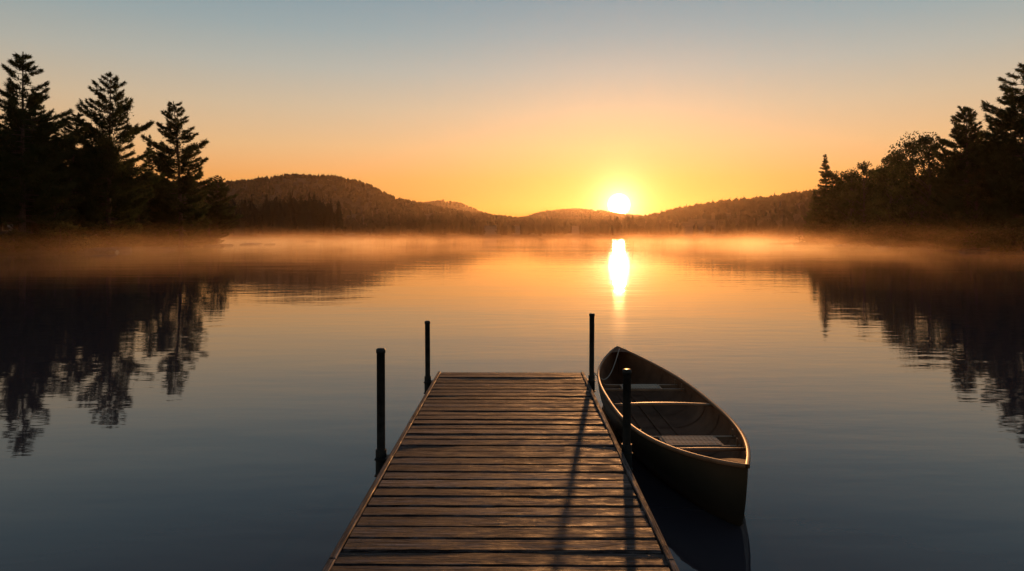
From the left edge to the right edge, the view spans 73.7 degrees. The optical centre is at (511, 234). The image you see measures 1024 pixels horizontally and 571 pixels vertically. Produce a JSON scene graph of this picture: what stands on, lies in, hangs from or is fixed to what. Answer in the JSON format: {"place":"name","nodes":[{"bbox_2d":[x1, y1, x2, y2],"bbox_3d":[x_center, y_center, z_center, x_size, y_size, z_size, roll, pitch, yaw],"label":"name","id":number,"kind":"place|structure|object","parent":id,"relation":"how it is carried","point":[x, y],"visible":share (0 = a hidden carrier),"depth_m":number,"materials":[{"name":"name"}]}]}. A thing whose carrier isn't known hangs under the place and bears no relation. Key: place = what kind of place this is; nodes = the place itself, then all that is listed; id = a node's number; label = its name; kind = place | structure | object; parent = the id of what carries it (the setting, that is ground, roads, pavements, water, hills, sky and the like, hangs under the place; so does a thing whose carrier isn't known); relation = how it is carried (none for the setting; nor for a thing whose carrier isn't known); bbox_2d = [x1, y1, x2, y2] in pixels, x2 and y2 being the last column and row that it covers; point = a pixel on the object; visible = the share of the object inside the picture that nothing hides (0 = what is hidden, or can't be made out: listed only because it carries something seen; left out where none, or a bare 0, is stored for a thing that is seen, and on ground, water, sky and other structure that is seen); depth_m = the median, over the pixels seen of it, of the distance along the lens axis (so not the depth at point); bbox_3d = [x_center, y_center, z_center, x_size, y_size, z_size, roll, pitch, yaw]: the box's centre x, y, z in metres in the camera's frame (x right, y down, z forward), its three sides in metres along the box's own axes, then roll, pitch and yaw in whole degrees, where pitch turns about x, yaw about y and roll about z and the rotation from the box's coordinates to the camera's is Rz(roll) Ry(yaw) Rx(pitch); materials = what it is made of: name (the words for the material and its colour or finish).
{"place":"outdoors","nodes":[
{"label":"outdoors","id":0,"kind":"place"},
{"bbox_2d":[0,237,1023,570],"bbox_3d":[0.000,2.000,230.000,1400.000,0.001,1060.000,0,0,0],"label":"lake water","id":1,"kind":"structure","parent":0,"point":[198,409],"depth_m":9.57,"materials":[{"name":"grey liquid"}]},
{"bbox_2d":[240,243,259,244],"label":"rock","id":2,"kind":"object","parent":1,"relation":"in","point":[250,244],"visible":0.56,"depth_m":139.22,"materials":[{"name":"brown stone"}]},
{"bbox_2d":[322,313,678,570],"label":"wooden dock","id":3,"kind":"object","parent":1,"relation":"in","point":[503,471],"visible":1,"depth_m":4.34,"materials":[{"name":"brown wood"}]},
{"bbox_2d":[594,346,750,525],"bbox_3d":[1.463,1.800,6.970,1.062,0.541,4.840,0,0,-1],"label":"canoe","id":4,"kind":"object","parent":1,"relation":"on","point":[689,442],"visible":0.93,"depth_m":6.13,"materials":[{"name":"brown wood"}]},
{"bbox_2d":[0,178,1023,254],"bbox_3d":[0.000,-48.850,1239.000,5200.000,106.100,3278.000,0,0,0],"label":"ground terrain","id":5,"kind":"structure","parent":0,"point":[490,230],"depth_m":638.89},
{"bbox_2d":[0,233,20,252],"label":"shrub","id":6,"kind":"object","parent":5,"relation":"on","point":[2,249],"visible":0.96,"depth_m":69.11,"materials":[{"name":"green plant"}]},
{"bbox_2d":[0,229,32,252],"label":"shrub","id":7,"kind":"object","parent":5,"relation":"on","point":[17,248],"visible":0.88,"depth_m":70.94,"materials":[{"name":"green plant"}]},
{"bbox_2d":[0,116,40,212],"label":"pine tree","id":8,"kind":"object","parent":5,"relation":"on","point":[6,173],"visible":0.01,"depth_m":87.70,"materials":[{"name":"green plant"}]},
{"bbox_2d":[13,233,42,250],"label":"shrub","id":9,"kind":"object","parent":5,"relation":"on","point":[30,247],"visible":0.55,"depth_m":73.51,"materials":[{"name":"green plant"}]},
{"bbox_2d":[0,88,76,233],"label":"pine tree","id":10,"kind":"object","parent":5,"relation":"on","point":[50,112],"visible":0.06,"depth_m":83.60,"materials":[{"name":"green plant"}]},
{"bbox_2d":[0,52,86,243],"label":"pine tree","id":11,"kind":"object","parent":5,"relation":"on","point":[13,115],"visible":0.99,"depth_m":75.41,"materials":[{"name":"green plant"}]},
{"bbox_2d":[0,106,88,238],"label":"pine tree","id":12,"kind":"object","parent":5,"relation":"on","point":[54,169],"visible":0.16,"depth_m":80.25,"materials":[{"name":"green plant"}]},
{"bbox_2d":[23,219,89,252],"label":"shrub","id":13,"kind":"object","parent":5,"relation":"on","point":[74,244],"visible":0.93,"depth_m":75.14,"materials":[{"name":"green plant"}]},
{"bbox_2d":[31,222,101,251],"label":"shrub","id":14,"kind":"object","parent":5,"relation":"on","point":[78,229],"visible":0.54,"depth_m":77.33,"materials":[{"name":"green plant"}]},
{"bbox_2d":[51,220,110,246],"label":"shrub","id":15,"kind":"object","parent":5,"relation":"on","point":[97,229],"visible":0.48,"depth_m":82.21,"materials":[{"name":"green plant"}]},
{"bbox_2d":[56,112,116,224],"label":"pine tree","id":16,"kind":"object","parent":5,"relation":"on","point":[65,133],"visible":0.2,"depth_m":87.50,"materials":[{"name":"green plant"}]},
{"bbox_2d":[75,235,98,249],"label":"shrub","id":17,"kind":"object","parent":5,"relation":"on","point":[91,241],"visible":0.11,"depth_m":80.18,"materials":[{"name":"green plant"}]},
{"bbox_2d":[77,247,118,252],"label":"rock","id":18,"kind":"object","parent":5,"relation":"on","point":[98,250],"visible":0.49,"depth_m":76.50,"materials":[{"name":"brown stone"}]},
{"bbox_2d":[77,220,120,247],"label":"shrub","id":19,"kind":"object","parent":5,"relation":"on","point":[97,223],"visible":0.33,"depth_m":84.25,"materials":[{"name":"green plant"}]},
{"bbox_2d":[80,146,138,232],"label":"pine tree","id":20,"kind":"object","parent":5,"relation":"on","point":[120,207],"visible":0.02,"depth_m":92.30,"materials":[{"name":"green plant"}]},
{"bbox_2d":[64,71,165,247],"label":"pine tree","id":21,"kind":"object","parent":5,"relation":"on","point":[114,167],"visible":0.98,"depth_m":84.81,"materials":[{"name":"green plant"}]},
{"bbox_2d":[99,223,140,247],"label":"shrub","id":22,"kind":"object","parent":5,"relation":"on","point":[114,235],"visible":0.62,"depth_m":86.47,"materials":[{"name":"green plant"}]},
{"bbox_2d":[102,231,138,246],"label":"shrub","id":23,"kind":"object","parent":5,"relation":"on","point":[133,238],"visible":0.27,"depth_m":88.96,"materials":[{"name":"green plant"}]},
{"bbox_2d":[119,222,148,247],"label":"shrub","id":24,"kind":"object","parent":5,"relation":"on","point":[136,226],"visible":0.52,"depth_m":91.32,"materials":[{"name":"green plant"}]},
{"bbox_2d":[120,229,152,245],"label":"shrub","id":25,"kind":"object","parent":5,"relation":"on","point":[143,238],"visible":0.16,"depth_m":95.77,"materials":[{"name":"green plant"}]},
{"bbox_2d":[121,157,160,222],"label":"broadleaf tree","id":26,"kind":"object","parent":5,"relation":"on","point":[156,208],"visible":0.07,"depth_m":103.28,"materials":[{"name":"green plant"}]},
{"bbox_2d":[126,175,156,246],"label":"spruce tree","id":27,"kind":"object","parent":5,"relation":"on","point":[139,217],"visible":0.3,"depth_m":96.92,"materials":[{"name":"green plant"}]},
{"bbox_2d":[140,134,167,239],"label":"spruce tree","id":28,"kind":"object","parent":5,"relation":"on","point":[153,221],"visible":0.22,"depth_m":105.96,"materials":[{"name":"green plant"}]},
{"bbox_2d":[146,225,178,246],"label":"shrub","id":29,"kind":"object","parent":5,"relation":"on","point":[158,242],"visible":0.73,"depth_m":99.82,"materials":[{"name":"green plant"}]},
{"bbox_2d":[152,234,174,246],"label":"shrub","id":30,"kind":"object","parent":5,"relation":"on","point":[163,236],"visible":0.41,"depth_m":101.84,"materials":[{"name":"green plant"}]},
{"bbox_2d":[146,167,184,233],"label":"pine tree","id":31,"kind":"object","parent":5,"relation":"on","point":[166,210],"visible":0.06,"depth_m":110.52,"materials":[{"name":"green plant"}]},
{"bbox_2d":[144,223,198,246],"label":"shrub","id":32,"kind":"object","parent":5,"relation":"on","point":[169,227],"visible":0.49,"depth_m":103.69,"materials":[{"name":"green plant"}]},
{"bbox_2d":[3,190,345,236],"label":"headland forest","id":33,"kind":"object","parent":5,"relation":"on","point":[313,216],"visible":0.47,"depth_m":348.68,"materials":[{"name":"brown plant"}]},
{"bbox_2d":[139,101,214,247],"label":"pine tree","id":34,"kind":"object","parent":5,"relation":"on","point":[166,164],"visible":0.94,"depth_m":104.45,"materials":[{"name":"green plant"}]},
{"bbox_2d":[169,223,189,246],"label":"shrub","id":35,"kind":"object","parent":5,"relation":"on","point":[178,235],"visible":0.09,"depth_m":108.33,"materials":[{"name":"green plant"}]},
{"bbox_2d":[176,195,211,246],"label":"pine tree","id":36,"kind":"object","parent":5,"relation":"on","point":[196,204],"visible":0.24,"depth_m":112.50,"materials":[{"name":"green plant"}]},
{"bbox_2d":[182,182,207,243],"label":"pine tree","id":37,"kind":"object","parent":5,"relation":"on","point":[186,195],"visible":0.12,"depth_m":118.06,"materials":[{"name":"green plant"}]},
{"bbox_2d":[187,234,202,245],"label":"shrub","id":38,"kind":"object","parent":5,"relation":"on","point":[199,239],"visible":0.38,"depth_m":115.30,"materials":[{"name":"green plant"}]},
{"bbox_2d":[194,230,214,245],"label":"shrub","id":39,"kind":"object","parent":5,"relation":"on","point":[204,236],"visible":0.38,"depth_m":119.33,"materials":[{"name":"green plant"}]},
{"bbox_2d":[199,210,221,244],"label":"broadleaf tree","id":40,"kind":"object","parent":5,"relation":"on","point":[216,219],"visible":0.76,"depth_m":120.82,"materials":[{"name":"green plant"}]},
{"bbox_2d":[197,175,243,244],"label":"pine tree","id":41,"kind":"object","parent":5,"relation":"on","point":[221,212],"visible":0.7,"depth_m":123.37,"materials":[{"name":"green plant"}]},
{"bbox_2d":[163,172,856,225],"bbox_3d":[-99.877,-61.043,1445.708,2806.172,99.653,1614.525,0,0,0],"label":"hill forest","id":42,"kind":"object","parent":5,"relation":"on","point":[760,205],"visible":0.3,"depth_m":1003.85,"materials":[{"name":"brown plant"}]},
{"bbox_2d":[342,180,926,235],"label":"shore forest","id":43,"kind":"object","parent":5,"relation":"on","point":[410,226],"visible":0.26,"depth_m":620.67,"materials":[{"name":"brown plant"}]},
{"bbox_2d":[799,189,823,242],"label":"spruce tree","id":44,"kind":"object","parent":5,"relation":"on","point":[814,209],"visible":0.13,"depth_m":149.07,"materials":[{"name":"green plant"}]},
{"bbox_2d":[809,224,831,243],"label":"shrub","id":45,"kind":"object","parent":5,"relation":"on","point":[814,232],"visible":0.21,"depth_m":140.72,"materials":[{"name":"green plant"}]},
{"bbox_2d":[803,154,840,242],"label":"spruce tree","id":46,"kind":"object","parent":5,"relation":"on","point":[819,225],"visible":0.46,"depth_m":140.96,"materials":[{"name":"green plant"}]},
{"bbox_2d":[816,227,834,243],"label":"shrub","id":47,"kind":"object","parent":5,"relation":"on","point":[823,232],"visible":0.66,"depth_m":138.00,"materials":[{"name":"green plant"}]},
{"bbox_2d":[808,171,845,225],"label":"broadleaf tree","id":48,"kind":"object","parent":5,"relation":"on","point":[833,175],"visible":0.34,"depth_m":141.44,"materials":[{"name":"green plant"}]},
{"bbox_2d":[819,222,845,241],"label":"shrub","id":49,"kind":"object","parent":5,"relation":"on","point":[824,236],"visible":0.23,"depth_m":134.62,"materials":[{"name":"green plant"}]},
{"bbox_2d":[821,171,847,226],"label":"pine tree","id":50,"kind":"object","parent":5,"relation":"on","point":[836,185],"visible":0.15,"depth_m":139.35,"materials":[{"name":"green plant"}]},
{"bbox_2d":[822,181,859,230],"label":"broadleaf tree","id":51,"kind":"object","parent":5,"relation":"on","point":[826,209],"visible":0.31,"depth_m":135.97,"materials":[{"name":"green plant"}]},
{"bbox_2d":[827,231,855,244],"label":"shrub","id":52,"kind":"object","parent":5,"relation":"on","point":[834,235],"visible":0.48,"depth_m":125.68,"materials":[{"name":"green plant"}]},
{"bbox_2d":[838,228,856,244],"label":"shrub","id":53,"kind":"object","parent":5,"relation":"on","point":[847,237],"visible":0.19,"depth_m":122.86,"materials":[{"name":"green plant"}]},
{"bbox_2d":[823,167,877,228],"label":"broadleaf tree","id":54,"kind":"object","parent":5,"relation":"on","point":[849,181],"visible":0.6,"depth_m":129.96,"materials":[{"name":"green plant"}]},
{"bbox_2d":[833,183,869,225],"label":"broadleaf tree","id":55,"kind":"object","parent":5,"relation":"on","point":[848,209],"visible":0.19,"depth_m":131.20,"materials":[{"name":"green plant"}]},
{"bbox_2d":[835,220,879,245],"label":"shrub","id":56,"kind":"object","parent":5,"relation":"on","point":[862,225],"visible":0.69,"depth_m":116.53,"materials":[{"name":"green plant"}]},
{"bbox_2d":[847,217,873,242],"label":"shrub","id":57,"kind":"object","parent":5,"relation":"on","point":[858,232],"visible":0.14,"depth_m":121.34,"materials":[{"name":"green plant"}]},
{"bbox_2d":[850,222,873,241],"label":"shrub","id":58,"kind":"object","parent":5,"relation":"on","point":[860,228],"visible":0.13,"depth_m":118.81,"materials":[{"name":"green plant"}]},
{"bbox_2d":[838,160,888,238],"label":"broadleaf tree","id":59,"kind":"object","parent":5,"relation":"on","point":[863,167],"visible":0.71,"depth_m":121.00,"materials":[{"name":"green plant"}]},
{"bbox_2d":[854,179,884,220],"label":"broadleaf tree","id":60,"kind":"object","parent":5,"relation":"on","point":[862,195],"visible":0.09,"depth_m":129.80,"materials":[{"name":"green plant"}]},
{"bbox_2d":[865,236,878,246],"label":"shrub","id":61,"kind":"object","parent":5,"relation":"on","point":[871,245],"visible":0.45,"depth_m":112.31,"materials":[{"name":"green plant"}]},
{"bbox_2d":[854,219,892,243],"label":"shrub","id":62,"kind":"object","parent":5,"relation":"on","point":[862,231],"visible":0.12,"depth_m":114.72,"materials":[{"name":"green plant"}]},
{"bbox_2d":[861,164,897,218],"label":"broadleaf tree","id":63,"kind":"object","parent":5,"relation":"on","point":[881,171],"visible":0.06,"depth_m":133.66,"materials":[{"name":"green plant"}]},
{"bbox_2d":[862,220,899,245],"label":"shrub","id":64,"kind":"object","parent":5,"relation":"on","point":[887,226],"visible":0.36,"depth_m":108.33,"materials":[{"name":"green plant"}]},
{"bbox_2d":[876,232,894,245],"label":"shrub","id":65,"kind":"object","parent":5,"relation":"on","point":[885,236],"visible":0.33,"depth_m":105.88,"materials":[{"name":"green plant"}]},
{"bbox_2d":[873,219,903,235],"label":"shrub","id":66,"kind":"object","parent":5,"relation":"on","point":[886,221],"visible":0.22,"depth_m":109.68,"materials":[{"name":"green plant"}]},
{"bbox_2d":[864,150,915,225],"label":"broadleaf tree","id":67,"kind":"object","parent":5,"relation":"on","point":[872,215],"visible":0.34,"depth_m":111.79,"materials":[{"name":"green plant"}]},
{"bbox_2d":[865,163,923,224],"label":"broadleaf tree","id":68,"kind":"object","parent":5,"relation":"on","point":[873,193],"visible":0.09,"depth_m":121.74,"materials":[{"name":"green plant"}]},
{"bbox_2d":[876,224,915,247],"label":"shrub","id":69,"kind":"object","parent":5,"relation":"on","point":[892,241],"visible":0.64,"depth_m":101.29,"materials":[{"name":"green plant"}]},
{"bbox_2d":[877,159,918,225],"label":"pine tree","id":70,"kind":"object","parent":5,"relation":"on","point":[899,195],"visible":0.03,"depth_m":129.83,"materials":[{"name":"green plant"}]},
{"bbox_2d":[877,223,924,246],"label":"shrub","id":71,"kind":"object","parent":5,"relation":"on","point":[885,232],"visible":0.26,"depth_m":104.10,"materials":[{"name":"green plant"}]},
{"bbox_2d":[866,131,944,244],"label":"broadleaf tree","id":72,"kind":"object","parent":5,"relation":"on","point":[902,156],"visible":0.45,"depth_m":103.70,"materials":[{"name":"green plant"}]},
{"bbox_2d":[895,224,934,245],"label":"shrub","id":73,"kind":"object","parent":5,"relation":"on","point":[907,233],"visible":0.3,"depth_m":97.23,"materials":[{"name":"green plant"}]},
{"bbox_2d":[890,184,940,232],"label":"broadleaf tree","id":74,"kind":"object","parent":5,"relation":"on","point":[919,193],"visible":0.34,"depth_m":100.30,"materials":[{"name":"green plant"}]},
{"bbox_2d":[906,225,924,245],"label":"shrub","id":75,"kind":"object","parent":5,"relation":"on","point":[911,235],"visible":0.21,"depth_m":98.97,"materials":[{"name":"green plant"}]},
{"bbox_2d":[887,132,959,227],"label":"broadleaf tree","id":76,"kind":"object","parent":5,"relation":"on","point":[924,141],"visible":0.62,"depth_m":97.18,"materials":[{"name":"green plant"}]},
{"bbox_2d":[903,216,943,246],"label":"shrub","id":77,"kind":"object","parent":5,"relation":"on","point":[923,230],"visible":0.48,"depth_m":94.85,"materials":[{"name":"green plant"}]},
{"bbox_2d":[914,220,961,245],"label":"shrub","id":78,"kind":"object","parent":5,"relation":"on","point":[919,239],"visible":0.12,"depth_m":93.63,"materials":[{"name":"green plant"}]},
{"bbox_2d":[922,184,965,245],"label":"broadleaf tree","id":79,"kind":"object","parent":5,"relation":"on","point":[936,214],"visible":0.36,"depth_m":92.23,"materials":[{"name":"green plant"}]},
{"bbox_2d":[928,228,963,243],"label":"shrub","id":80,"kind":"object","parent":5,"relation":"on","point":[930,235],"visible":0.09,"depth_m":91.07,"materials":[{"name":"green plant"}]},
{"bbox_2d":[927,232,974,249],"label":"shrub","id":81,"kind":"object","parent":5,"relation":"on","point":[944,247],"visible":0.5,"depth_m":86.30,"materials":[{"name":"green plant"}]},
{"bbox_2d":[926,106,992,236],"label":"pine tree","id":82,"kind":"object","parent":5,"relation":"on","point":[932,179],"visible":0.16,"depth_m":90.84,"materials":[{"name":"green plant"}]},
{"bbox_2d":[929,212,991,249],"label":"shrub","id":83,"kind":"object","parent":5,"relation":"on","point":[953,235],"visible":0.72,"depth_m":83.44,"materials":[{"name":"green plant"}]},
{"bbox_2d":[929,106,995,247],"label":"pine tree","id":84,"kind":"object","parent":5,"relation":"on","point":[953,168],"visible":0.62,"depth_m":85.79,"materials":[{"name":"green plant"}]},
{"bbox_2d":[947,168,999,248],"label":"broadleaf tree","id":85,"kind":"object","parent":5,"relation":"on","point":[970,188],"visible":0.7,"depth_m":83.32,"materials":[{"name":"green plant"}]},
{"bbox_2d":[957,90,1022,241],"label":"pine tree","id":86,"kind":"object","parent":5,"relation":"on","point":[985,204],"visible":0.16,"depth_m":82.70,"materials":[{"name":"green plant"}]},
{"bbox_2d":[959,215,1021,249],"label":"shrub","id":87,"kind":"object","parent":5,"relation":"on","point":[982,232],"visible":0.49,"depth_m":77.68,"materials":[{"name":"green plant"}]},
{"bbox_2d":[972,62,1023,233],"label":"pine tree","id":88,"kind":"object","parent":5,"relation":"on","point":[1004,160],"visible":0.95,"depth_m":77.27,"materials":[{"name":"green plant"}]},
{"bbox_2d":[983,227,1021,250],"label":"shrub","id":89,"kind":"object","parent":5,"relation":"on","point":[995,236],"visible":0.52,"depth_m":75.57,"materials":[{"name":"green plant"}]},
{"bbox_2d":[985,216,1023,251],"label":"shrub","id":90,"kind":"object","parent":5,"relation":"on","point":[1017,223],"visible":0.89,"depth_m":73.30,"materials":[{"name":"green plant"}]},
{"bbox_2d":[0,0,1023,216],"label":"sky","id":91,"kind":"structure","parent":0,"point":[514,108],"materials":[{"name":"orange"}]}
]}

